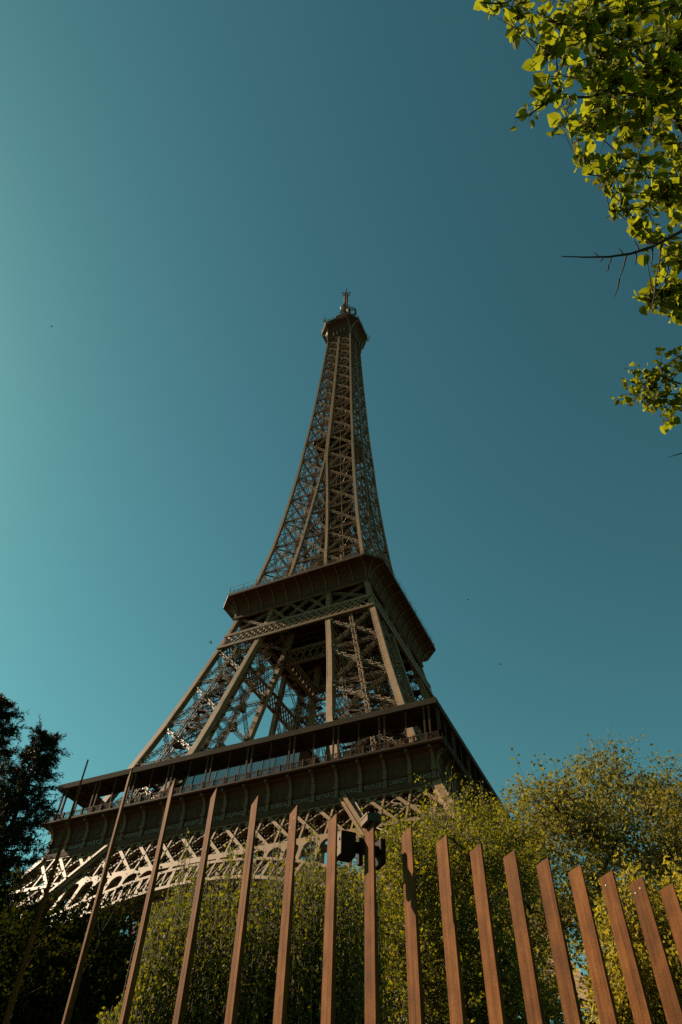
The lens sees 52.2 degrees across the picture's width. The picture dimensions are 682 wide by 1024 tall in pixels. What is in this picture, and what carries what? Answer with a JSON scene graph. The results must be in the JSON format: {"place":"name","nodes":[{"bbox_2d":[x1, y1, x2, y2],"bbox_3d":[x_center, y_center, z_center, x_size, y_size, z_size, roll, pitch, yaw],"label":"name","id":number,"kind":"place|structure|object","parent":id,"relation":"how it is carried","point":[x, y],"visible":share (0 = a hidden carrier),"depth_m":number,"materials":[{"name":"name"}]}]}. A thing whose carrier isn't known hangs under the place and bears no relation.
{"place":"outdoors","nodes":[
{"label":"outdoors","id":0,"kind":"place"},
{"bbox_2d":[0,0,681,1022],"label":"sky","id":1,"kind":"structure","parent":0,"point":[189,189],"materials":[{"name":"teal"}]},
{"label":"ground","id":2,"kind":"structure","parent":0,"visible":0},
{"bbox_2d":[0,692,28,832],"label":"conifer","id":3,"kind":"object","parent":2,"relation":"on","point":[6,704],"visible":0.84,"depth_m":19.34,"materials":[{"name":"green plant"}]},
{"bbox_2d":[0,714,72,943],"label":"conifer","id":4,"kind":"object","parent":2,"relation":"on","point":[12,806],"visible":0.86,"depth_m":16.33,"materials":[{"name":"green plant"}]},
{"bbox_2d":[0,853,172,1023],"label":"dark bush","id":5,"kind":"object","parent":2,"relation":"on","point":[46,984],"visible":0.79,"depth_m":12.46,"materials":[{"name":"green plant"}]},
{"bbox_2d":[97,824,396,1023],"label":"shoot hedge","id":6,"kind":"object","parent":2,"relation":"on","point":[156,988],"visible":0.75,"depth_m":8.64,"materials":[{"name":"green plant"}]},
{"bbox_2d":[251,820,283,1022],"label":"tall shoot","id":7,"kind":"object","parent":2,"relation":"on","point":[272,927],"visible":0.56,"depth_m":9.41,"materials":[{"name":"green plant"}]},
{"bbox_2d":[9,288,598,1023],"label":"iron tower","id":8,"kind":"structure","parent":2,"relation":"on","point":[333,618],"depth_m":126.71,"materials":[{"name":"metal"}]},
{"bbox_2d":[2,759,681,1023],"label":"blade fence","id":9,"kind":"object","parent":2,"relation":"on","point":[637,994],"visible":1,"depth_m":3.19,"materials":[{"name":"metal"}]},
{"bbox_2d":[337,830,385,869],"bbox_3d":[0.099,1.681,3.481,0.244,0.132,0.127,18,-51,-13],"label":"sensor box","id":10,"kind":"object","parent":9,"relation":"attached to","point":[349,847],"visible":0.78,"depth_m":3.46,"materials":[{"name":"paint"}]},
{"bbox_2d":[361,812,380,828],"bbox_3d":[0.147,1.535,3.457,0.076,0.046,0.096,18,-51,-13],"label":"junction box","id":11,"kind":"object","parent":9,"relation":"on","point":[368,819],"visible":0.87,"depth_m":3.43,"materials":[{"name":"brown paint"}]},
{"bbox_2d":[338,766,596,1023],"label":"dense tree","id":12,"kind":"object","parent":2,"relation":"on","point":[461,846],"visible":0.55,"depth_m":12.70,"materials":[{"name":"green plant"}]},
{"bbox_2d":[458,725,681,1023],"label":"plane tree","id":13,"kind":"object","parent":2,"relation":"on","point":[597,827],"visible":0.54,"depth_m":21.91,"materials":[{"name":"green plant"}]},
{"bbox_2d":[473,0,681,456],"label":"lime tree","id":14,"kind":"object","parent":2,"relation":"on","point":[647,97],"visible":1,"depth_m":5.27,"materials":[{"name":"green plant"}]},
{"bbox_2d":[551,838,681,1023],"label":"yellow tree","id":15,"kind":"object","parent":2,"relation":"on","point":[618,988],"visible":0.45,"depth_m":16.02,"materials":[{"name":"green plant"}]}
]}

